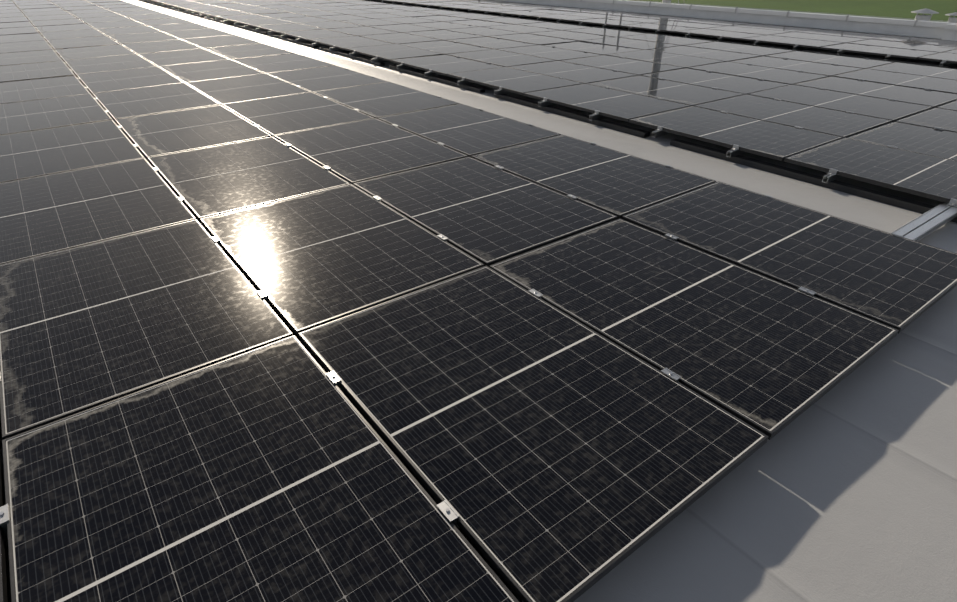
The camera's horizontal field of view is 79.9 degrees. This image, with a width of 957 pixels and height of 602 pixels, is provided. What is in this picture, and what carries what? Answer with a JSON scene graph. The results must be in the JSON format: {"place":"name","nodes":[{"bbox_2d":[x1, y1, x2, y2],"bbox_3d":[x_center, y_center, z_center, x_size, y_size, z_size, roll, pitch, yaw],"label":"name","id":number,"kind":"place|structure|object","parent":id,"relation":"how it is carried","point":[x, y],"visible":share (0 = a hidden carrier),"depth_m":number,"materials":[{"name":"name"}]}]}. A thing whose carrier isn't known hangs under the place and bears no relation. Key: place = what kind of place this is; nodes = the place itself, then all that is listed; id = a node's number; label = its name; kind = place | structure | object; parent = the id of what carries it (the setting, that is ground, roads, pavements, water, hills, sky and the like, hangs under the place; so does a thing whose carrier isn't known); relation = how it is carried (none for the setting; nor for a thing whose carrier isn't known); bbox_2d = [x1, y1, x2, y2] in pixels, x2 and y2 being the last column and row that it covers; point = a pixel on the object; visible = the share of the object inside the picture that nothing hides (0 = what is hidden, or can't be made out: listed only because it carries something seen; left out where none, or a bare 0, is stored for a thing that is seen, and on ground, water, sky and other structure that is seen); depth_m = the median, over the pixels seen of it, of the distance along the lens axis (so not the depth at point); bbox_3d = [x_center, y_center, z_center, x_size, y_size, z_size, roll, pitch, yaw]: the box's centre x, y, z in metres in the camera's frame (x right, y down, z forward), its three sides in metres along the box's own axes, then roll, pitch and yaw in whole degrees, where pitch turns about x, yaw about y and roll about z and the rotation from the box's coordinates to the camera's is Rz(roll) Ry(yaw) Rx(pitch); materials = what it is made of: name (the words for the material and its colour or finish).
{"place":"outdoors","nodes":[
{"label":"outdoors","id":0,"kind":"place"},
{"bbox_2d":[630,0,956,21],"bbox_3d":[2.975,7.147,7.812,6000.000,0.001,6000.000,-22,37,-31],"label":"field ground","id":1,"kind":"structure","parent":0,"point":[899,9],"depth_m":121.80,"materials":[{"name":"green plant"}]},
{"bbox_3d":[-6.644,-4.239,18.660,35.040,8.737,63.848,-22,37,-31],"label":"building body","id":2,"kind":"object","parent":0,"visible":0},
{"bbox_2d":[122,0,956,601],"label":"roof membrane","id":3,"kind":"object","parent":2,"relation":"on","point":[844,490],"visible":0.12,"depth_m":2.14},
{"bbox_2d":[0,0,956,601],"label":"dark base rails","id":4,"kind":"object","parent":3,"relation":"on","point":[840,186],"visible":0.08,"depth_m":5.48,"materials":[{"name":"black metal"}]},
{"bbox_2d":[4,0,956,540],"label":"mounting rails","id":5,"kind":"object","parent":4,"relation":"on","point":[926,222],"visible":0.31,"depth_m":5.95,"materials":[{"name":"metal"}]},
{"bbox_2d":[0,462,7,601],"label":"solar panel","id":6,"kind":"object","parent":5,"relation":"on","point":[3,589],"depth_m":1.72,"materials":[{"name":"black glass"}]},
{"bbox_2d":[0,33,44,42],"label":"solar panel","id":7,"kind":"object","parent":5,"relation":"on","point":[21,37],"visible":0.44,"depth_m":12.66,"materials":[{"name":"black glass"}]},
{"bbox_2d":[0,40,51,52],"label":"solar panel","id":8,"kind":"object","parent":5,"relation":"on","point":[8,47],"visible":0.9,"depth_m":11.39,"materials":[{"name":"black glass"}]},
{"bbox_2d":[0,49,61,65],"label":"solar panel","id":9,"kind":"object","parent":5,"relation":"on","point":[24,57],"visible":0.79,"depth_m":10.18,"materials":[{"name":"black glass"}]},
{"bbox_2d":[0,60,73,81],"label":"solar panel","id":10,"kind":"object","parent":5,"relation":"on","point":[27,71],"visible":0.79,"depth_m":8.94,"materials":[{"name":"black glass"}]},
{"bbox_2d":[0,75,89,103],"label":"solar panel","id":11,"kind":"object","parent":5,"relation":"on","point":[31,89],"visible":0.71,"depth_m":7.76,"materials":[{"name":"black glass"}]},
{"bbox_2d":[0,93,111,134],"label":"solar panel","id":12,"kind":"object","parent":5,"relation":"on","point":[30,115],"visible":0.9,"depth_m":6.54,"materials":[{"name":"black glass"}]},
{"bbox_2d":[35,23,93,32],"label":"solar panel","id":13,"kind":"object","parent":5,"relation":"on","point":[53,28],"visible":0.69,"depth_m":14.35,"materials":[{"name":"black glass"}]},
{"bbox_2d":[0,120,143,182],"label":"solar panel","id":14,"kind":"object","parent":5,"relation":"on","point":[31,154],"visible":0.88,"depth_m":5.32,"materials":[{"name":"black glass"}]},
{"bbox_2d":[40,29,105,40],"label":"solar panel","id":15,"kind":"object","parent":5,"relation":"on","point":[71,34],"visible":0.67,"depth_m":13.08,"materials":[{"name":"black glass"}]},
{"bbox_2d":[47,36,118,48],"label":"solar panel","id":16,"kind":"object","parent":5,"relation":"on","point":[79,42],"visible":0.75,"depth_m":11.87,"materials":[{"name":"black glass"}]},
{"bbox_2d":[54,44,135,60],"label":"solar panel","id":17,"kind":"object","parent":5,"relation":"on","point":[90,52],"visible":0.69,"depth_m":10.73,"materials":[{"name":"black glass"}]},
{"bbox_2d":[0,158,195,264],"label":"solar panel","id":18,"kind":"object","parent":5,"relation":"on","point":[47,214],"visible":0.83,"depth_m":4.09,"materials":[{"name":"black glass"}]},
{"bbox_2d":[64,54,154,74],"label":"solar panel","id":19,"kind":"object","parent":5,"relation":"on","point":[102,64],"visible":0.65,"depth_m":9.54,"materials":[{"name":"black glass"}]},
{"bbox_2d":[96,26,160,35],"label":"solar panel","id":20,"kind":"object","parent":5,"relation":"on","point":[127,30],"visible":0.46,"depth_m":13.70,"materials":[{"name":"black glass"}]},
{"bbox_2d":[76,66,182,94],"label":"solar panel","id":21,"kind":"object","parent":5,"relation":"on","point":[105,81],"visible":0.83,"depth_m":8.31,"materials":[{"name":"black glass"}]},
{"bbox_2d":[107,32,177,44],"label":"solar panel","id":22,"kind":"object","parent":5,"relation":"on","point":[140,37],"visible":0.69,"depth_m":12.51,"materials":[{"name":"black glass"}]},
{"bbox_2d":[0,219,292,439],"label":"solar panel","id":23,"kind":"object","parent":5,"relation":"on","point":[86,327],"visible":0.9,"depth_m":2.83,"materials":[{"name":"black glass"}]},
{"bbox_2d":[92,82,219,120],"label":"solar panel","id":24,"kind":"object","parent":5,"relation":"on","point":[128,103],"visible":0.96,"depth_m":7.10,"materials":[{"name":"black glass"}]},
{"bbox_2d":[121,39,200,54],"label":"solar panel","id":25,"kind":"object","parent":5,"relation":"on","point":[156,46],"visible":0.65,"depth_m":11.29,"materials":[{"name":"black glass"}]},
{"bbox_2d":[148,23,209,31],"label":"solar panel","id":26,"kind":"object","parent":5,"relation":"on","point":[176,27],"visible":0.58,"depth_m":14.23,"materials":[{"name":"black glass"}]},
{"bbox_2d":[138,48,227,66],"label":"solar panel","id":27,"kind":"object","parent":5,"relation":"on","point":[158,59],"visible":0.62,"depth_m":10.10,"materials":[{"name":"black glass"}]},
{"bbox_2d":[115,105,271,159],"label":"solar panel","id":28,"kind":"object","parent":5,"relation":"on","point":[158,134],"visible":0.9,"depth_m":5.89,"materials":[{"name":"black glass"}]},
{"bbox_2d":[164,28,233,38],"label":"solar panel","id":29,"kind":"object","parent":5,"relation":"on","point":[195,33],"visible":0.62,"depth_m":13.09,"materials":[{"name":"black glass"}]},
{"bbox_2d":[159,59,261,82],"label":"solar panel","id":30,"kind":"object","parent":5,"relation":"on","point":[200,71],"visible":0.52,"depth_m":8.91,"materials":[{"name":"black glass"}]},
{"bbox_2d":[181,35,259,48],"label":"solar panel","id":31,"kind":"object","parent":5,"relation":"on","point":[216,41],"visible":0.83,"depth_m":11.87,"materials":[{"name":"black glass"}]},
{"bbox_2d":[186,73,309,104],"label":"solar panel","id":32,"kind":"object","parent":5,"relation":"on","point":[220,91],"visible":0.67,"depth_m":7.71,"materials":[{"name":"black glass"}]},
{"bbox_2d":[204,43,292,58],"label":"solar panel","id":33,"kind":"object","parent":5,"relation":"on","point":[245,51],"visible":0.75,"depth_m":10.67,"materials":[{"name":"black glass"}]},
{"bbox_2d":[148,137,349,221],"bbox_3d":[-1.988,-1.092,4.819,1.134,0.033,1.722,-22,37,-31],"label":"solar panel","id":34,"kind":"object","parent":5,"relation":"on","point":[212,181],"visible":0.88,"depth_m":4.69,"materials":[{"name":"black glass"}]},
{"bbox_2d":[2,335,518,601],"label":"solar panel","id":35,"kind":"object","parent":5,"relation":"on","point":[277,471],"visible":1,"depth_m":1.89,"materials":[{"name":"black glass"}]},
{"bbox_2d":[231,53,333,72],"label":"solar panel","id":36,"kind":"object","parent":5,"relation":"on","point":[278,63],"visible":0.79,"depth_m":9.50,"materials":[{"name":"black glass"}]},
{"bbox_2d":[254,23,321,32],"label":"solar panel","id":37,"kind":"object","parent":5,"relation":"on","point":[277,28],"visible":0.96,"depth_m":14.18,"materials":[{"name":"black glass"}]},
{"bbox_2d":[222,92,373,136],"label":"solar panel","id":38,"kind":"object","parent":5,"relation":"on","point":[278,115],"visible":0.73,"depth_m":6.49,"materials":[{"name":"black glass"}]},
{"bbox_2d":[279,29,354,40],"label":"solar panel","id":39,"kind":"object","parent":5,"relation":"on","point":[312,34],"visible":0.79,"depth_m":12.96,"materials":[{"name":"black glass"}]},
{"bbox_2d":[266,65,387,91],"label":"solar panel","id":40,"kind":"object","parent":5,"relation":"on","point":[322,78],"visible":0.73,"depth_m":8.30,"materials":[{"name":"black glass"}]},
{"bbox_2d":[200,184,483,336],"bbox_3d":[-0.938,-0.375,3.628,1.134,0.033,1.722,-22,37,-31],"label":"solar panel","id":41,"kind":"object","parent":5,"relation":"on","point":[305,262],"visible":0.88,"depth_m":3.45,"materials":[{"name":"black glass"}]},
{"bbox_2d":[308,36,393,49],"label":"solar panel","id":42,"kind":"object","parent":5,"relation":"on","point":[343,43],"visible":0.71,"depth_m":11.83,"materials":[{"name":"black glass"}]},
{"bbox_2d":[326,26,400,35],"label":"solar panel","id":43,"kind":"object","parent":5,"relation":"on","point":[359,31],"visible":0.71,"depth_m":13.66,"materials":[{"name":"black glass"}]},
{"bbox_2d":[274,118,467,184],"bbox_3d":[-1.067,-1.461,5.409,1.134,0.032,1.722,-22,37,-31],"label":"solar panel","id":44,"kind":"object","parent":5,"relation":"on","point":[359,151],"visible":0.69,"depth_m":5.28,"materials":[{"name":"black glass"}]},
{"bbox_2d":[313,82,459,118],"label":"solar panel","id":45,"kind":"object","parent":5,"relation":"on","point":[377,100],"visible":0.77,"depth_m":7.09,"materials":[{"name":"black glass"}]},
{"bbox_2d":[345,44,442,60],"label":"solar panel","id":46,"kind":"object","parent":5,"relation":"on","point":[387,52],"visible":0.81,"depth_m":10.59,"materials":[{"name":"black glass"}]},
{"bbox_2d":[360,32,440,43],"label":"solar panel","id":47,"kind":"object","parent":5,"relation":"on","point":[398,38],"visible":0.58,"depth_m":12.36,"materials":[{"name":"black glass"}]},
{"bbox_2d":[368,24,441,32],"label":"solar panel","id":48,"kind":"object","parent":5,"relation":"on","point":[402,28],"visible":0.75,"depth_m":14.12,"materials":[{"name":"black glass"}]},
{"bbox_2d":[403,30,485,39],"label":"solar panel","id":49,"kind":"object","parent":5,"relation":"on","point":[443,34],"visible":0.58,"depth_m":13.03,"materials":[{"name":"black glass"}]},
{"bbox_2d":[401,40,489,53],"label":"solar panel","id":50,"kind":"object","parent":5,"relation":"on","point":[445,47],"visible":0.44,"depth_m":11.24,"materials":[{"name":"black glass"}]},
{"bbox_2d":[390,54,502,75],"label":"solar panel","id":51,"kind":"object","parent":5,"relation":"on","point":[445,64],"visible":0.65,"depth_m":9.39,"materials":[{"name":"black glass"}]},
{"bbox_2d":[0,0,902,531],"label":"panel clamps","id":52,"kind":"object","parent":5,"relation":"on","point":[448,510],"visible":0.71,"depth_m":3.02,"materials":[{"name":"metal"}]},
{"bbox_2d":[377,103,560,156],"bbox_3d":[-0.146,-1.827,6.000,1.134,0.033,1.722,-22,37,-31],"label":"solar panel","id":53,"kind":"object","parent":5,"relation":"on","point":[469,131],"visible":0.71,"depth_m":5.89,"materials":[{"name":"black glass"}]},
{"bbox_2d":[444,27,521,36],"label":"solar panel","id":54,"kind":"object","parent":5,"relation":"on","point":[483,31],"visible":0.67,"depth_m":13.60,"materials":[{"name":"black glass"}]},
{"bbox_2d":[353,157,617,266],"bbox_3d":[-0.017,-0.740,4.220,1.134,0.034,1.722,-22,37,-31],"label":"solar panel","id":55,"kind":"object","parent":5,"relation":"on","point":[485,214],"visible":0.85,"depth_m":4.06,"materials":[{"name":"black glass"}]},
{"bbox_2d":[445,37,536,48],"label":"solar panel","id":56,"kind":"object","parent":5,"relation":"on","point":[491,43],"visible":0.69,"depth_m":11.82,"materials":[{"name":"black glass"}]},
{"bbox_2d":[446,49,556,66],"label":"solar panel","id":57,"kind":"object","parent":5,"relation":"on","point":[500,57],"visible":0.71,"depth_m":10.03,"materials":[{"name":"black glass"}]},
{"bbox_2d":[448,67,583,94],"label":"solar panel","id":58,"kind":"object","parent":5,"relation":"on","point":[516,81],"visible":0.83,"depth_m":8.20,"materials":[{"name":"black glass"}]},
{"bbox_2d":[484,24,556,32],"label":"solar panel","id":59,"kind":"object","parent":5,"relation":"on","point":[521,28],"visible":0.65,"depth_m":14.22,"materials":[{"name":"black glass"}]},
{"bbox_2d":[487,33,576,44],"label":"solar panel","id":60,"kind":"object","parent":5,"relation":"on","point":[534,39],"visible":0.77,"depth_m":12.40,"materials":[{"name":"black glass"}]},
{"bbox_2d":[298,266,768,601],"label":"solar panel","id":61,"kind":"object","parent":5,"relation":"on","point":[546,451],"visible":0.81,"depth_m":2.19,"materials":[{"name":"black glass"}]},
{"bbox_2d":[497,45,600,60],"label":"solar panel","id":62,"kind":"object","parent":5,"relation":"on","point":[553,53],"visible":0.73,"depth_m":10.62,"materials":[{"name":"black glass"}]},
{"bbox_2d":[149,0,956,206],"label":"panel clamps","id":63,"kind":"object","parent":5,"relation":"on","point":[952,202],"visible":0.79,"depth_m":7.70,"materials":[{"name":"metal"}]},
{"bbox_2d":[528,30,610,40],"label":"solar panel","id":64,"kind":"object","parent":5,"relation":"on","point":[577,36],"visible":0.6,"depth_m":13.00,"materials":[{"name":"black glass"}]},
{"bbox_2d":[509,61,636,82],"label":"solar panel","id":65,"kind":"object","parent":5,"relation":"on","point":[576,72],"visible":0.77,"depth_m":8.82,"materials":[{"name":"black glass"}]},
{"bbox_2d":[544,41,641,54],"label":"solar panel","id":66,"kind":"object","parent":5,"relation":"on","point":[596,48],"visible":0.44,"depth_m":11.27,"materials":[{"name":"black glass"}]},
{"bbox_2d":[471,134,715,218],"bbox_3d":[0.904,-1.109,4.810,1.134,0.034,1.722,-22,37,-31],"label":"solar panel","id":67,"kind":"object","parent":5,"relation":"on","point":[616,183],"visible":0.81,"depth_m":4.67,"materials":[{"name":"black glass"}]},
{"bbox_2d":[564,27,647,36],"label":"solar panel","id":68,"kind":"object","parent":5,"relation":"on","point":[605,32],"visible":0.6,"depth_m":13.57,"materials":[{"name":"black glass"}]},
{"bbox_2d":[524,83,690,121],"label":"solar panel","id":69,"kind":"object","parent":5,"relation":"on","point":[616,104],"visible":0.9,"depth_m":6.98,"materials":[{"name":"black glass"}]},
{"bbox_2d":[560,55,684,74],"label":"solar panel","id":70,"kind":"object","parent":5,"relation":"on","point":[632,66],"visible":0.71,"depth_m":9.43,"materials":[{"name":"black glass"}]},
{"bbox_2d":[580,37,680,49],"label":"solar panel","id":71,"kind":"object","parent":5,"relation":"on","point":[630,43],"visible":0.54,"depth_m":11.80,"materials":[{"name":"black glass"}]},
{"bbox_2d":[619,23,700,32],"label":"solar panel","id":72,"kind":"object","parent":5,"relation":"on","point":[661,27],"visible":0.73,"depth_m":14.63,"materials":[{"name":"black glass"}]},
{"bbox_2d":[586,75,744,105],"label":"solar panel","id":73,"kind":"object","parent":5,"relation":"on","point":[683,93],"visible":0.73,"depth_m":7.63,"materials":[{"name":"black glass"}]},
{"bbox_2d":[605,49,725,67],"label":"solar panel","id":74,"kind":"object","parent":5,"relation":"on","point":[680,60],"visible":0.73,"depth_m":10.01,"materials":[{"name":"black glass"}]},
{"bbox_2d":[619,33,713,45],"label":"solar panel","id":75,"kind":"object","parent":5,"relation":"on","point":[681,41],"visible":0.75,"depth_m":12.40,"materials":[{"name":"black glass"}]},
{"bbox_2d":[489,219,898,439],"bbox_3d":[1.033,-0.020,3.031,1.134,0.034,1.722,-22,37,-31],"label":"solar panel","id":76,"kind":"object","parent":5,"relation":"on","point":[770,358],"visible":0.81,"depth_m":2.83,"materials":[{"name":"black glass"}]},
{"bbox_2d":[650,45,761,60],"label":"solar panel","id":77,"kind":"object","parent":5,"relation":"on","point":[709,53],"visible":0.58,"depth_m":10.60,"materials":[{"name":"black glass"}]},
{"bbox_2d":[641,68,790,93],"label":"solar panel","id":78,"kind":"object","parent":5,"relation":"on","point":[737,84],"visible":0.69,"depth_m":8.22,"materials":[{"name":"black glass"}]},
{"bbox_2d":[674,28,762,39],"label":"solar panel","id":79,"kind":"object","parent":5,"relation":"on","point":[719,33],"visible":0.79,"depth_m":13.46,"materials":[{"name":"black glass"}]},
{"bbox_2d":[629,106,842,160],"bbox_3d":[2.606,-1.775,5.910,1.134,0.032,1.722,-21,37,-31],"label":"solar panel","id":80,"kind":"object","parent":5,"relation":"on","point":[776,141],"visible":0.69,"depth_m":5.78,"materials":[{"name":"black glass"}]},
{"bbox_2d":[683,41,793,55],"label":"solar panel","id":81,"kind":"object","parent":5,"relation":"on","point":[747,49],"visible":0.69,"depth_m":11.22,"materials":[{"name":"black glass"}]},
{"bbox_2d":[703,26,790,34],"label":"solar panel","id":82,"kind":"object","parent":5,"relation":"on","point":[749,30],"visible":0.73,"depth_m":14.06,"materials":[{"name":"black glass"}]},
{"bbox_2d":[687,61,829,83],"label":"solar panel","id":83,"kind":"object","parent":5,"relation":"on","point":[764,73],"visible":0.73,"depth_m":8.82,"materials":[{"name":"black glass"}]},
{"bbox_2d":[622,181,956,333],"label":"solar panel","id":84,"kind":"object","parent":5,"relation":"on","point":[900,284],"visible":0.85,"depth_m":3.46,"materials":[{"name":"black glass"}]},
{"bbox_2d":[740,35,843,47],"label":"solar panel","id":85,"kind":"object","parent":5,"relation":"on","point":[801,42],"visible":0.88,"depth_m":12.22,"materials":[{"name":"black glass"}]},
{"bbox_2d":[694,94,892,137],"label":"solar panel","id":86,"kind":"object","parent":5,"relation":"on","point":[828,121],"visible":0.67,"depth_m":6.40,"materials":[{"name":"black glass"}]},
{"bbox_2d":[728,56,863,75],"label":"solar panel","id":87,"kind":"object","parent":5,"relation":"on","point":[804,66],"visible":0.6,"depth_m":9.44,"materials":[{"name":"black glass"}]},
{"bbox_2d":[771,32,866,42],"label":"solar panel","id":88,"kind":"object","parent":5,"relation":"on","point":[821,37],"visible":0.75,"depth_m":12.88,"materials":[{"name":"black glass"}]},
{"bbox_2d":[766,51,893,68],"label":"solar panel","id":89,"kind":"object","parent":5,"relation":"on","point":[833,59],"visible":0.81,"depth_m":10.03,"materials":[{"name":"black glass"}]},
{"bbox_2d":[748,84,932,121],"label":"solar panel","id":90,"kind":"object","parent":5,"relation":"on","point":[893,110],"visible":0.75,"depth_m":7.01,"materials":[{"name":"black glass"}]},
{"bbox_2d":[795,29,889,38],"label":"solar panel","id":91,"kind":"object","parent":5,"relation":"on","point":[843,33],"visible":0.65,"depth_m":13.55,"materials":[{"name":"black glass"}]},
{"bbox_2d":[784,137,956,202],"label":"solar panel","id":92,"kind":"object","parent":5,"relation":"on","point":[922,175],"visible":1,"depth_m":4.83,"materials":[{"name":"black glass"}]},
{"bbox_2d":[794,76,956,107],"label":"solar panel","id":93,"kind":"object","parent":5,"relation":"on","point":[934,99],"visible":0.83,"depth_m":7.63,"materials":[{"name":"black glass"}]},
{"bbox_2d":[819,43,939,58],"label":"solar panel","id":94,"kind":"object","parent":5,"relation":"on","point":[883,51],"visible":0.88,"depth_m":11.06,"materials":[{"name":"black glass"}]},
{"bbox_2d":[833,68,956,93],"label":"solar panel","id":95,"kind":"object","parent":5,"relation":"on","point":[914,81],"visible":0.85,"depth_m":8.35,"materials":[{"name":"black glass"}]},
{"bbox_2d":[847,122,956,160],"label":"solar panel","id":96,"kind":"object","parent":5,"relation":"on","point":[926,140],"visible":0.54,"depth_m":5.60,"materials":[{"name":"black glass"}]},
{"bbox_2d":[848,39,956,51],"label":"solar panel","id":97,"kind":"object","parent":5,"relation":"on","point":[907,45],"visible":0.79,"depth_m":11.72,"materials":[{"name":"black glass"}]},
{"bbox_2d":[867,62,956,79],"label":"solar panel","id":98,"kind":"object","parent":5,"relation":"on","point":[930,71],"visible":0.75,"depth_m":9.12,"materials":[{"name":"black glass"}]},
{"bbox_2d":[873,35,956,46],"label":"solar panel","id":99,"kind":"object","parent":5,"relation":"on","point":[923,41],"visible":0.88,"depth_m":12.44,"materials":[{"name":"black glass"}]},
{"bbox_2d":[895,108,956,131],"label":"solar panel","id":100,"kind":"object","parent":5,"relation":"on","point":[946,119],"visible":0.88,"depth_m":6.28,"materials":[{"name":"black glass"}]},
{"bbox_2d":[490,0,956,40],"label":"parapet wall","id":101,"kind":"structure","parent":3,"relation":"on","point":[922,28],"depth_m":16.50,"materials":[{"name":"concrete"}]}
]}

